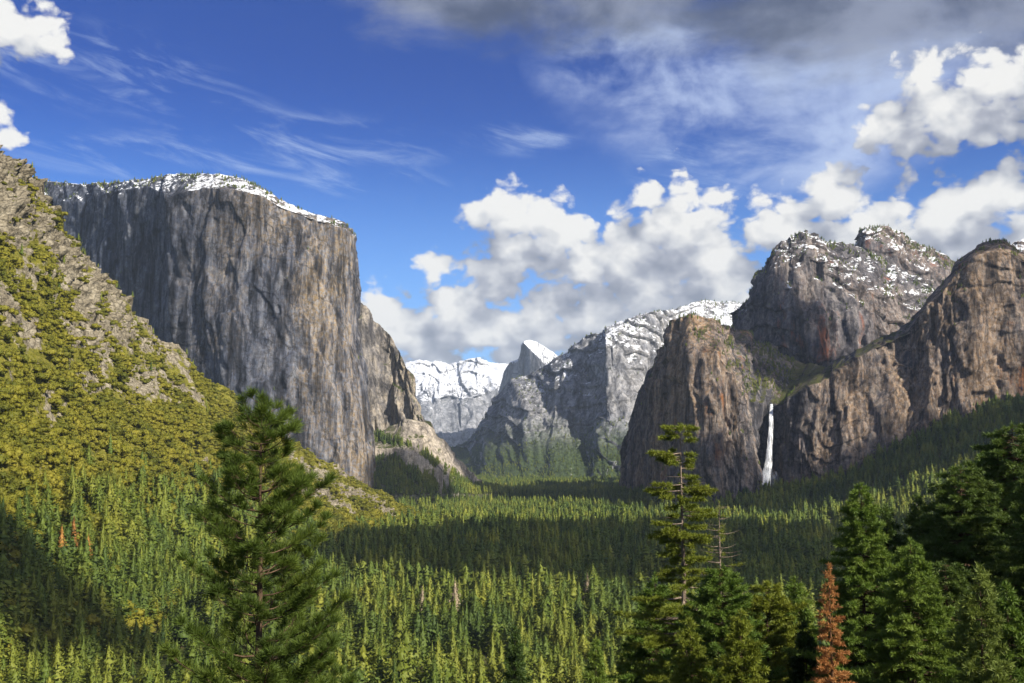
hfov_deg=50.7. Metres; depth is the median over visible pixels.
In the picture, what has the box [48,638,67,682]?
conifer tree
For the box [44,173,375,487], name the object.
granite mountain
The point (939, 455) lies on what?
talus hill
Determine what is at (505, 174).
sky
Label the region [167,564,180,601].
conifer tree
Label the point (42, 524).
conifer tree
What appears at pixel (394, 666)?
conifer tree
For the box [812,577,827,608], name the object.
conifer tree
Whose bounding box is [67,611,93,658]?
conifer tree
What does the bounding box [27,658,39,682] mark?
conifer tree
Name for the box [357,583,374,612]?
conifer tree
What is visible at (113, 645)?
conifer tree
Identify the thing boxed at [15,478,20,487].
shrub
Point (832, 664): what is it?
dead tree
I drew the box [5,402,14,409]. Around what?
shrub
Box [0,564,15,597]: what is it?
conifer tree
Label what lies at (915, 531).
fir tree
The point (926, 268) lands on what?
snowy tower mountain
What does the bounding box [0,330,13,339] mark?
shrub
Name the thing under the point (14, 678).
conifer tree
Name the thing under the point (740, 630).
fir tree
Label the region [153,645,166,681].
conifer tree
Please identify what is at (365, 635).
conifer tree
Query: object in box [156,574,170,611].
conifer tree
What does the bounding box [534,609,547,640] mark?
conifer tree
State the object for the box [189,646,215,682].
conifer tree
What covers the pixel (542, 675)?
conifer tree
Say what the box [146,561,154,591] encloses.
conifer tree
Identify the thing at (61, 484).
shrub
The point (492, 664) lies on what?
conifer tree
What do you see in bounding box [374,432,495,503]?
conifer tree
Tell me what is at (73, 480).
conifer tree
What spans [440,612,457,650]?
conifer tree
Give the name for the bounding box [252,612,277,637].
conifer tree
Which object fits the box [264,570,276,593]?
conifer tree
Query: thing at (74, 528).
dead tree
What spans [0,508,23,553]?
conifer tree
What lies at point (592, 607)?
conifer tree
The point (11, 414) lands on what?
shrub
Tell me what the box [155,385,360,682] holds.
pine tree
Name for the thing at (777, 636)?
pine tree
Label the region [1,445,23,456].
shrub
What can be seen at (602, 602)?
conifer tree
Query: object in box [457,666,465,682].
conifer tree
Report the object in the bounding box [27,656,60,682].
conifer tree
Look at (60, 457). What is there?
shrub
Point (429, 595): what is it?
conifer tree
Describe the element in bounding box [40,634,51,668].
conifer tree
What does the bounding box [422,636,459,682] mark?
conifer tree
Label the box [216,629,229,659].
conifer tree
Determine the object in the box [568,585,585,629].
conifer tree
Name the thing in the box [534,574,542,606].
conifer tree
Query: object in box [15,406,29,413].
shrub
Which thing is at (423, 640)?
conifer tree
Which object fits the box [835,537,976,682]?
fir tree
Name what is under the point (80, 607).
conifer tree
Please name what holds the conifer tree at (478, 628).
on the valley ground
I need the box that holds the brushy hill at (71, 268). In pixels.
[0,145,418,644]
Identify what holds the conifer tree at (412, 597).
on the valley ground
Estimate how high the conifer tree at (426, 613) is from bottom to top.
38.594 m
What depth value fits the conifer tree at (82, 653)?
729.18 m
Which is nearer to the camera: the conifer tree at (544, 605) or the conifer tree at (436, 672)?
the conifer tree at (436, 672)
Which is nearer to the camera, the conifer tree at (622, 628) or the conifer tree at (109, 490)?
the conifer tree at (622, 628)
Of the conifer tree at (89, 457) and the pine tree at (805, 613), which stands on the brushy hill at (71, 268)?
the conifer tree at (89, 457)
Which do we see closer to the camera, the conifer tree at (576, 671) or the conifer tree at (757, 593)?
the conifer tree at (576, 671)
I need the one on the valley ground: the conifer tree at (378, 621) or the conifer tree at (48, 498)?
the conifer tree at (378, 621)
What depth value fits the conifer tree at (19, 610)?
756.24 m
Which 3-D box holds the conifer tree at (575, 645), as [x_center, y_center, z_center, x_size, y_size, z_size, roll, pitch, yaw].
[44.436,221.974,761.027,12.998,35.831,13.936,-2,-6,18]
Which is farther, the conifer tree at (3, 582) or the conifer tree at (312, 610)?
the conifer tree at (312, 610)
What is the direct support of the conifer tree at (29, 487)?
on the brushy hill at (71, 268)
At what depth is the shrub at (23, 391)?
1007.93 m
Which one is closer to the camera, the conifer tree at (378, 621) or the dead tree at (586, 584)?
the conifer tree at (378, 621)
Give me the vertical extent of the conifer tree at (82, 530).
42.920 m
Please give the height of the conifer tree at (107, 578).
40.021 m
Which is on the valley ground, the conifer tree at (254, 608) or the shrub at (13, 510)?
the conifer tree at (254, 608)
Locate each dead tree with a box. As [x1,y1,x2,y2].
[55,523,66,549]
[70,516,89,566]
[419,586,423,615]
[446,580,463,613]
[581,569,589,606]
[702,500,748,622]
[810,563,853,682]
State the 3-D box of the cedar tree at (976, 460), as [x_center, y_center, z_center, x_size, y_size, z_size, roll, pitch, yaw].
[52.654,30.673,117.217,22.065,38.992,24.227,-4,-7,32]
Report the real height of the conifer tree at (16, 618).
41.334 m
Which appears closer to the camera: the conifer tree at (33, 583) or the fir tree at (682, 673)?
the fir tree at (682, 673)
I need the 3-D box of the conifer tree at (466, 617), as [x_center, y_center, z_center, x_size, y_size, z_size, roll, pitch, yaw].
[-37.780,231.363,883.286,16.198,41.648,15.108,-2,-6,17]
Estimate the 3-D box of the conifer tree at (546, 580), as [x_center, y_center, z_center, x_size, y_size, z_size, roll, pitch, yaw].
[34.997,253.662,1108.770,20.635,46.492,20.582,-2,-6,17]
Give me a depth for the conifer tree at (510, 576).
1123.28 m
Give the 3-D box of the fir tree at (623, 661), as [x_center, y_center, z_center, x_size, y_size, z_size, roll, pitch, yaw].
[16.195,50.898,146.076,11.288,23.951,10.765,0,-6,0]
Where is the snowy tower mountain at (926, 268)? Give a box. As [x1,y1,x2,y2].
[854,225,953,289]
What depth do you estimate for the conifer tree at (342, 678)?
308.91 m
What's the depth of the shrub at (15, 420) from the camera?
967.10 m
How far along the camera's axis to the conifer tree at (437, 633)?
854.87 m
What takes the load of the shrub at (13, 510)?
on the brushy hill at (71, 268)
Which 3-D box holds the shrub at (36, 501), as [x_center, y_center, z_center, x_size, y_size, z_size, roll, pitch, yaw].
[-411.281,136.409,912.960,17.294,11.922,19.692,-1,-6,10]
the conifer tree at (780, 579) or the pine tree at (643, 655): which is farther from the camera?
the conifer tree at (780, 579)
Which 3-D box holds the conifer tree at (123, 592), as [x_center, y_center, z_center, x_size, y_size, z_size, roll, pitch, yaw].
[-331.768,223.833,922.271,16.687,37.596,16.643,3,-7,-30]
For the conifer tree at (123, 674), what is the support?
on the valley ground
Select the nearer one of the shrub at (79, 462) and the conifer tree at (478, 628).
the conifer tree at (478, 628)
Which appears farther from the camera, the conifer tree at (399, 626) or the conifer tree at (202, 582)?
the conifer tree at (202, 582)
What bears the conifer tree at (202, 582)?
on the valley ground
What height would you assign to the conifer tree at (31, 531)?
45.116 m
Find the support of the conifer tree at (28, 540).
on the brushy hill at (71, 268)
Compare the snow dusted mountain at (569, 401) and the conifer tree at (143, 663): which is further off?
the snow dusted mountain at (569, 401)
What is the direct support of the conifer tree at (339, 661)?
on the valley ground
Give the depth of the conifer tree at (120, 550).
997.06 m
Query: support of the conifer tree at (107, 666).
on the valley ground
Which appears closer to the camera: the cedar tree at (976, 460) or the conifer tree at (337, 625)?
the cedar tree at (976, 460)
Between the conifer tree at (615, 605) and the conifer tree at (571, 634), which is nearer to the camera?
the conifer tree at (571, 634)
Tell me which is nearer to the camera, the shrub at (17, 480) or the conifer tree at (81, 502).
the shrub at (17, 480)
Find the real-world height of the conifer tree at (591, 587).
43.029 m
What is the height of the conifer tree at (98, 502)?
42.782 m
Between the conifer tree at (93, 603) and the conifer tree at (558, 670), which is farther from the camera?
the conifer tree at (93, 603)
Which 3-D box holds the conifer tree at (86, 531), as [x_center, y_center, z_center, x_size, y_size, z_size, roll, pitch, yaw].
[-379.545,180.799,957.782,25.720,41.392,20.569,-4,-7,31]
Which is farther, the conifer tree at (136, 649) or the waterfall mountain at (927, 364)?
the waterfall mountain at (927, 364)
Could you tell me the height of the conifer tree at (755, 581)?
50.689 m
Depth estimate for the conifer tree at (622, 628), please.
815.59 m
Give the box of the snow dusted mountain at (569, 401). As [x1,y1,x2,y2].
[451,300,741,478]
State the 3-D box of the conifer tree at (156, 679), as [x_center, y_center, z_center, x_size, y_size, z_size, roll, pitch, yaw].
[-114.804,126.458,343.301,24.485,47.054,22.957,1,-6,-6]
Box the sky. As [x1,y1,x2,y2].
[0,0,1023,363]
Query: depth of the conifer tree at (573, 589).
1026.45 m
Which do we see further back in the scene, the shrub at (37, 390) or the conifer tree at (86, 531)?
the shrub at (37, 390)
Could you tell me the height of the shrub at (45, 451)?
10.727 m
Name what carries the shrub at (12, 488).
on the brushy hill at (71, 268)
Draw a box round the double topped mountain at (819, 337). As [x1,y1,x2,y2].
[730,230,933,366]
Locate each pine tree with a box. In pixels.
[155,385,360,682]
[606,571,688,682]
[612,422,722,682]
[661,562,788,682]
[739,592,778,682]
[743,580,811,682]
[772,574,821,681]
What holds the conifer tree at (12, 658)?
on the valley ground
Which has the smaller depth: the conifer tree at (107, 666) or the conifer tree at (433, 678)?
the conifer tree at (433, 678)
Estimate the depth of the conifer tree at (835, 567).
1074.00 m
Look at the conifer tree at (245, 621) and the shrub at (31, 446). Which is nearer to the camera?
the conifer tree at (245, 621)
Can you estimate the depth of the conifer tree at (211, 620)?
916.85 m
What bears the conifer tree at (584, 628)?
on the valley ground
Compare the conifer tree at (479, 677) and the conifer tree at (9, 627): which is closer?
the conifer tree at (479, 677)
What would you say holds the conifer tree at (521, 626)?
on the valley ground
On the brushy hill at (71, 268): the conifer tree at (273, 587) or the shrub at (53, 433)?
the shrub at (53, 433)
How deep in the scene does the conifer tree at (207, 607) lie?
927.44 m
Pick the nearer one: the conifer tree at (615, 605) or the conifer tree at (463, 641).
the conifer tree at (463, 641)
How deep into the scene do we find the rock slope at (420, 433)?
3369.60 m
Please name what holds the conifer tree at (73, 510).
on the brushy hill at (71, 268)
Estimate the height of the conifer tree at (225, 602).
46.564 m
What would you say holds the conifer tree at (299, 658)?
on the valley ground
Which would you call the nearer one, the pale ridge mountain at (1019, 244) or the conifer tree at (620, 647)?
the conifer tree at (620, 647)
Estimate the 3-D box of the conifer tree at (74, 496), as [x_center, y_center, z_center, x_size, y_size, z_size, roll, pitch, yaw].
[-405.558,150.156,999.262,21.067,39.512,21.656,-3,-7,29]
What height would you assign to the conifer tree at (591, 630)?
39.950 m
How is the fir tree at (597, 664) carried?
on the valley ground
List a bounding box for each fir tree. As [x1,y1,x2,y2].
[501,625,532,682]
[582,637,611,682]
[615,640,646,682]
[661,616,715,682]
[712,608,769,682]
[781,481,910,682]
[786,619,820,682]
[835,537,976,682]
[851,503,918,665]
[901,493,944,575]
[940,561,1017,682]
[963,579,1023,682]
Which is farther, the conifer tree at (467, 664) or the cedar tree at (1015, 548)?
the conifer tree at (467, 664)
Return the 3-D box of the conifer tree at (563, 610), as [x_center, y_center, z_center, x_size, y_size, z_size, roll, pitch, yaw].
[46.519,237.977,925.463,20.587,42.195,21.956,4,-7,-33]
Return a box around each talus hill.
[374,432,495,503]
[609,411,1023,522]
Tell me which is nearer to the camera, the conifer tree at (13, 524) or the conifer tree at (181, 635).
the conifer tree at (13, 524)
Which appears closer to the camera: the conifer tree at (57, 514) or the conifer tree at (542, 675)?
the conifer tree at (542, 675)
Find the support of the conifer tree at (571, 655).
on the valley ground
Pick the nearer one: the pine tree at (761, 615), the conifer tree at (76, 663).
the pine tree at (761, 615)
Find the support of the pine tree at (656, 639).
on the valley ground
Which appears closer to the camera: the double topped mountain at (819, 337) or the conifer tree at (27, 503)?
the conifer tree at (27, 503)
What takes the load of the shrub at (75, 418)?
on the brushy hill at (71, 268)
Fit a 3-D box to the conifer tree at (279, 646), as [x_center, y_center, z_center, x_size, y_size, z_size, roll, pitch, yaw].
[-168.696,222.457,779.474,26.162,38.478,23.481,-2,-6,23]
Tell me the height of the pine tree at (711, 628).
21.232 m
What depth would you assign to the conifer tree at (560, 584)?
1024.87 m
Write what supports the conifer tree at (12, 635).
on the brushy hill at (71, 268)
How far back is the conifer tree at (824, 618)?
882.68 m
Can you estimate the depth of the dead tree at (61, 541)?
910.47 m
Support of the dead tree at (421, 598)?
on the valley ground
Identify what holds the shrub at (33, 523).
on the brushy hill at (71, 268)
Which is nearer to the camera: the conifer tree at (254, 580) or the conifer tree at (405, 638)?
the conifer tree at (405, 638)
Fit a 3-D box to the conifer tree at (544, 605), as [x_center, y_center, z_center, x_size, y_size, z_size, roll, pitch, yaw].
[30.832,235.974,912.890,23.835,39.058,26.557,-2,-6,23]
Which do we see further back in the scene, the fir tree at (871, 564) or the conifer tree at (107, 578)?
the conifer tree at (107, 578)
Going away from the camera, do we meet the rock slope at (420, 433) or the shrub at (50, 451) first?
the shrub at (50, 451)
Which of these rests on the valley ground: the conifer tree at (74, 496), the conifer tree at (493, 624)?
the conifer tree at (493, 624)
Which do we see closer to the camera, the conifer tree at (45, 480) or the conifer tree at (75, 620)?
the conifer tree at (75, 620)
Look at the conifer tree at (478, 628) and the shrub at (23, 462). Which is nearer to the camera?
the conifer tree at (478, 628)
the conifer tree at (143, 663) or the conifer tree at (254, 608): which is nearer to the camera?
the conifer tree at (143, 663)
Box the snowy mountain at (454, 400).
[405,357,507,446]
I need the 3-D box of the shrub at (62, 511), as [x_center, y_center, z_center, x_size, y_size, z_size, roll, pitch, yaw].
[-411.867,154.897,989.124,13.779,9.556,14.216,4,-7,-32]
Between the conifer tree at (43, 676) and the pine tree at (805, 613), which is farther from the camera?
the conifer tree at (43, 676)
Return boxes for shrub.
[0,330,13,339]
[0,433,8,439]
[0,437,16,445]
[0,440,6,448]
[0,483,16,492]
[1,429,19,436]
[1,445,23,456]
[4,409,21,419]
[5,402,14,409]
[6,505,16,513]
[8,397,15,403]
[9,493,18,499]
[10,433,28,444]
[11,452,30,461]
[12,385,26,396]
[12,415,19,422]
[13,394,20,400]
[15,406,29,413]
[15,477,29,489]
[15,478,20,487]
[17,427,28,434]
[17,459,30,465]
[20,442,35,451]
[23,431,34,437]
[23,448,37,459]
[26,385,39,394]
[29,521,35,527]
[30,497,37,505]
[35,417,45,424]
[41,447,47,456]
[47,448,53,455]
[48,429,58,437]
[50,480,64,488]
[52,454,63,460]
[58,506,65,514]
[60,438,67,445]
[66,415,77,421]
[74,460,87,467]
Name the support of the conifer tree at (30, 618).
on the brushy hill at (71, 268)
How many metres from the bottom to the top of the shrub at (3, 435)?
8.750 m
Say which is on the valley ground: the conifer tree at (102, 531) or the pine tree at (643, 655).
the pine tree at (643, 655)
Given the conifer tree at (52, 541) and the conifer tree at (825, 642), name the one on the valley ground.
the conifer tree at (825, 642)
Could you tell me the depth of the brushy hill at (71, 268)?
1385.13 m
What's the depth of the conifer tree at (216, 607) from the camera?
971.39 m
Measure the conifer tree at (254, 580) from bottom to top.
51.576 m
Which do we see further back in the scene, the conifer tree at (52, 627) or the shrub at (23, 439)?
the shrub at (23, 439)
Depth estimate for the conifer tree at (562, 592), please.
952.19 m
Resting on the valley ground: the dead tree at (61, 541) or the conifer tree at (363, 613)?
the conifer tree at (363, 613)
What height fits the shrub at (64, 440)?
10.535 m
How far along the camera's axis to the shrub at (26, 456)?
931.84 m
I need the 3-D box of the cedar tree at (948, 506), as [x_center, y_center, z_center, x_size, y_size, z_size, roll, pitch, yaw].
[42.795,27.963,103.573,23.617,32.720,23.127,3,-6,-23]
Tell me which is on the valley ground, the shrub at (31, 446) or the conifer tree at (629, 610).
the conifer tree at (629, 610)
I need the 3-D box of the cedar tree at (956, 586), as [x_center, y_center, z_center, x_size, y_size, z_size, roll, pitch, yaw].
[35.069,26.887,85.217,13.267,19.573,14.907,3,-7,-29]
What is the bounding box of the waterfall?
[762,404,772,486]
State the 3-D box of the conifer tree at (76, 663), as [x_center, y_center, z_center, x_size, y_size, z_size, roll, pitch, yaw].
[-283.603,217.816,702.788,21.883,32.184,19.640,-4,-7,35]
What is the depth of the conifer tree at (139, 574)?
978.64 m
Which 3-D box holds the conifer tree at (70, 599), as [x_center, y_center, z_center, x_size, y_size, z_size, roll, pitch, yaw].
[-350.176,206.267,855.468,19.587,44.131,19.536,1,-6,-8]
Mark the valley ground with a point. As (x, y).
(163, 661)
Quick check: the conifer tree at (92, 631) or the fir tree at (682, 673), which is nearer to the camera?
the fir tree at (682, 673)
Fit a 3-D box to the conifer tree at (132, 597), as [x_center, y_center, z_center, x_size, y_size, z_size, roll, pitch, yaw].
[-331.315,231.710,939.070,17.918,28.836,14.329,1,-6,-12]
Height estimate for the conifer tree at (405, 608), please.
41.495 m
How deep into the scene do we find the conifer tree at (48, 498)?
951.87 m
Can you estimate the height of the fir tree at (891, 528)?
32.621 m
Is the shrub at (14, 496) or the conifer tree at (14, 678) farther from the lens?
the shrub at (14, 496)
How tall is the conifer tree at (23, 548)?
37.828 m
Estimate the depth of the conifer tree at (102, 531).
985.82 m
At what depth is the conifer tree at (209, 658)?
759.06 m
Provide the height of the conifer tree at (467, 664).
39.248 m
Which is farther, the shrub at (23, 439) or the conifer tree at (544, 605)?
the shrub at (23, 439)
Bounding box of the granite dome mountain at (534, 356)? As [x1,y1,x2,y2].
[498,340,556,393]
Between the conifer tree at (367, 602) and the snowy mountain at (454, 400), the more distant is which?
the snowy mountain at (454, 400)
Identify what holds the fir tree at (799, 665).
on the valley ground
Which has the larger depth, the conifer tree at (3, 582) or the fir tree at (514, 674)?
the conifer tree at (3, 582)
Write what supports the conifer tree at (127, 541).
on the brushy hill at (71, 268)
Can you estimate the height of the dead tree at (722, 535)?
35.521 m
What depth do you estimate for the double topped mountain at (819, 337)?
3927.40 m
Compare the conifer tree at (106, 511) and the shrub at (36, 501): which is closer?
the shrub at (36, 501)
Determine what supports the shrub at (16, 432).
on the brushy hill at (71, 268)
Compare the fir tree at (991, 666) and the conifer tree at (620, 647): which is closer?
the fir tree at (991, 666)
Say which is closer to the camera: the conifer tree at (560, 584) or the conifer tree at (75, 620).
the conifer tree at (75, 620)
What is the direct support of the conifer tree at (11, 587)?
on the brushy hill at (71, 268)
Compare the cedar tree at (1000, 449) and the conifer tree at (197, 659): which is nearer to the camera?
the cedar tree at (1000, 449)
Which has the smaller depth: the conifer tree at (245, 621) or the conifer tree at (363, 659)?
the conifer tree at (363, 659)
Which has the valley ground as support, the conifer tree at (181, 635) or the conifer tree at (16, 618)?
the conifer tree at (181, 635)
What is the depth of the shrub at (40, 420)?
1039.13 m
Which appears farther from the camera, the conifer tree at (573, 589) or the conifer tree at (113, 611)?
the conifer tree at (573, 589)
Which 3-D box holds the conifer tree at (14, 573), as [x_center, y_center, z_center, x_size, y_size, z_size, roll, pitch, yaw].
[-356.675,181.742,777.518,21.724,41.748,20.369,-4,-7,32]
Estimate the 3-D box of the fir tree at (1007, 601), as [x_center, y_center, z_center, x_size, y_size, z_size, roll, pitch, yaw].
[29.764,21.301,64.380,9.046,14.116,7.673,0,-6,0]
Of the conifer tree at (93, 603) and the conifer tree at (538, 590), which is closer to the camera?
the conifer tree at (93, 603)
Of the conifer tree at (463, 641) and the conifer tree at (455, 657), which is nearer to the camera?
the conifer tree at (455, 657)
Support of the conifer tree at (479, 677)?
on the valley ground
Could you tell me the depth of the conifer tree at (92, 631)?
759.51 m
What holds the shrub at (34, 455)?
on the brushy hill at (71, 268)
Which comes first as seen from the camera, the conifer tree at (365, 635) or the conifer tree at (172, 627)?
the conifer tree at (365, 635)
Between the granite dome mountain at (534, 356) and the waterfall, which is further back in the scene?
the granite dome mountain at (534, 356)
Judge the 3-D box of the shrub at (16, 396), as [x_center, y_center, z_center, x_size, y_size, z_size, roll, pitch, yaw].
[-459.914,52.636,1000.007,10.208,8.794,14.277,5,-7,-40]
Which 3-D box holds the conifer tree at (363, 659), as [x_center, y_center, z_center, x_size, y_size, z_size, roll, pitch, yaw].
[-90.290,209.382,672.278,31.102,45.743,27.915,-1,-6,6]
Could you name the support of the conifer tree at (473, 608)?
on the valley ground
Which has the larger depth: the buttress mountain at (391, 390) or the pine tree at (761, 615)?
the buttress mountain at (391, 390)
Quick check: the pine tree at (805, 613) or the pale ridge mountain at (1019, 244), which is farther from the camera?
the pale ridge mountain at (1019, 244)
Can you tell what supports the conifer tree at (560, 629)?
on the valley ground
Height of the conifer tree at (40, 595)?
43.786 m
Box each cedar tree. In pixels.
[870,462,1023,682]
[889,557,1017,682]
[950,421,1023,600]
[955,451,1016,541]
[975,466,1023,669]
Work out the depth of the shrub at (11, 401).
988.79 m
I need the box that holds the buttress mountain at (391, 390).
[358,303,437,436]
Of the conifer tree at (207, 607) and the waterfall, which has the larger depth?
the waterfall
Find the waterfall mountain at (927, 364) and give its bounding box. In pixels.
[619,239,1023,503]
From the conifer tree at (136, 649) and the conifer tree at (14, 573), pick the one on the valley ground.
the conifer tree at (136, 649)
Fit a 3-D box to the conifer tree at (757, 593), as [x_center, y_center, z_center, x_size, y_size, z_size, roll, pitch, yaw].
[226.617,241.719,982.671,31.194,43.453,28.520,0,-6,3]
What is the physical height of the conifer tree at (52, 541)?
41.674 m
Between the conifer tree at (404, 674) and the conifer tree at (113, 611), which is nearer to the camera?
the conifer tree at (404, 674)
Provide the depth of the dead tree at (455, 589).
990.66 m
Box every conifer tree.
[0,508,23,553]
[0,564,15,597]
[0,667,25,682]
[5,616,21,663]
[5,638,23,678]
[6,573,15,599]
[7,512,22,544]
[8,628,24,665]
[10,601,29,660]
[11,566,24,606]
[14,596,27,649]
[18,534,29,562]
[19,532,40,561]
[21,476,38,522]
[22,623,44,656]
[23,490,34,521]
[23,607,39,648]
[24,526,46,561]
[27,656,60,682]
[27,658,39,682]
[28,570,38,604]
[30,581,57,629]
[36,504,46,543]
[40,468,47,498]
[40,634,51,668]
[44,489,53,517]
[45,521,60,556]
[45,536,54,569]
[48,606,65,656]
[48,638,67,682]
[51,504,65,530]
[58,500,88,532]
[60,471,87,506]
[64,574,76,614]
[65,653,86,682]
[66,483,79,505]
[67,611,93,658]
[70,605,85,636]
[74,592,89,635]
[77,491,91,526]
[77,633,91,682]
[78,515,86,547]
[81,522,94,552]
[83,473,97,505]
[84,444,94,464]
[88,582,102,622]
[88,623,110,668]
[89,482,108,519]
[95,643,126,682]
[98,521,109,553]
[100,503,118,536]
[101,570,120,595]
[106,482,118,512]
[109,591,116,619]
[109,636,119,672]
[111,650,132,682]
[119,541,123,558]
[122,583,133,619]
[124,524,138,551]
[128,616,141,663]
[130,594,137,609]
[133,562,152,599]
[135,649,149,682]
[139,624,155,658]
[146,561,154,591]
[150,663,164,682]
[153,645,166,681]
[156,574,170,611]
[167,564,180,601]
[167,591,196,647]
[167,607,178,643]
[187,644,202,682]
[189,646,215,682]
[190,575,205,607]
[197,583,228,618]
[199,595,221,628]
[204,606,217,638]
[207,628,218,664]
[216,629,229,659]
[218,581,239,619]
[233,603,251,636]
[247,594,264,627]
[249,569,256,593]
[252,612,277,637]
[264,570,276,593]
[271,626,293,668]
[295,652,302,669]
[305,599,316,622]
[313,566,327,592]
[314,629,343,654]
[323,648,353,682]
[332,616,345,652]
[339,653,350,682]
[348,640,375,682]
[351,615,373,657]
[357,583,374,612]
[357,600,366,634]
[372,640,386,682]
[373,607,383,635]
[378,637,421,682]
[385,611,417,669]
[387,654,400,682]
[388,625,422,680]
[401,600,410,622]
[409,585,416,610]
[414,616,430,668]
[420,602,436,643]
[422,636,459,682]
[424,576,434,607]
[427,657,440,682]
[429,620,443,650]
[429,665,436,682]
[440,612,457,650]
[443,623,459,662]
[452,643,459,681]
[457,632,472,666]
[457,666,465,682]
[459,643,475,680]
[462,598,473,640]
[468,606,485,647]
[471,591,481,630]
[472,651,489,682]
[473,608,505,649]
[485,632,502,682]
[505,562,515,592]
[514,612,526,643]
[518,635,535,682]
[530,650,557,682]
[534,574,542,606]
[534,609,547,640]
[537,598,551,622]
[541,566,549,595]
[545,652,568,682]
[553,608,564,644]
[555,576,564,599]
[555,585,570,617]
[556,595,574,631]
[564,613,580,650]
[565,569,586,601]
[567,645,578,673]
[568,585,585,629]
[569,631,579,659]
[570,658,582,682]
[576,614,589,646]
[584,576,597,609]
[585,594,598,632]
[585,608,596,646]
[595,582,608,621]
[602,595,633,631]
[613,636,624,662]
[614,620,630,661]
[615,596,636,634]
[748,575,765,596]
[749,584,764,596]
[777,570,784,595]
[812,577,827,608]
[815,604,826,626]
[816,625,832,667]
[828,566,841,580]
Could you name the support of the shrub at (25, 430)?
on the brushy hill at (71, 268)
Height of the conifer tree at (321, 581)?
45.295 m
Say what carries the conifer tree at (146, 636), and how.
on the valley ground
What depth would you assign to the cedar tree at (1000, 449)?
110.72 m
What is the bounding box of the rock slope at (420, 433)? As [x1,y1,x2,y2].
[374,418,481,494]
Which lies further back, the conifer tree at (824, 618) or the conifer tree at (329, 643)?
the conifer tree at (824, 618)
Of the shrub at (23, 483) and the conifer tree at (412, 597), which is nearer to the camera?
the shrub at (23, 483)
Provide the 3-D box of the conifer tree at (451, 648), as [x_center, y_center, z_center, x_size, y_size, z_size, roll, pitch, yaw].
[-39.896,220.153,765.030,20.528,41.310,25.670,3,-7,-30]
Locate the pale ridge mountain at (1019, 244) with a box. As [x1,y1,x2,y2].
[1010,239,1023,251]
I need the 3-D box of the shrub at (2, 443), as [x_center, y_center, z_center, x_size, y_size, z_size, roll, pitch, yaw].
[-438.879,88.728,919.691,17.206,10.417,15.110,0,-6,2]
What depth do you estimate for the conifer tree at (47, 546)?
877.37 m
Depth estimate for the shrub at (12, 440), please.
929.00 m
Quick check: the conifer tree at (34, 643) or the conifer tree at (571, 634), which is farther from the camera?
the conifer tree at (571, 634)
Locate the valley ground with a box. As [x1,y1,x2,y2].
[112,484,857,682]
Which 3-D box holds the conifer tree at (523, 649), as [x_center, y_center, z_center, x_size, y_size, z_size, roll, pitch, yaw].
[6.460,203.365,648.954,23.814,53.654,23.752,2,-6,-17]

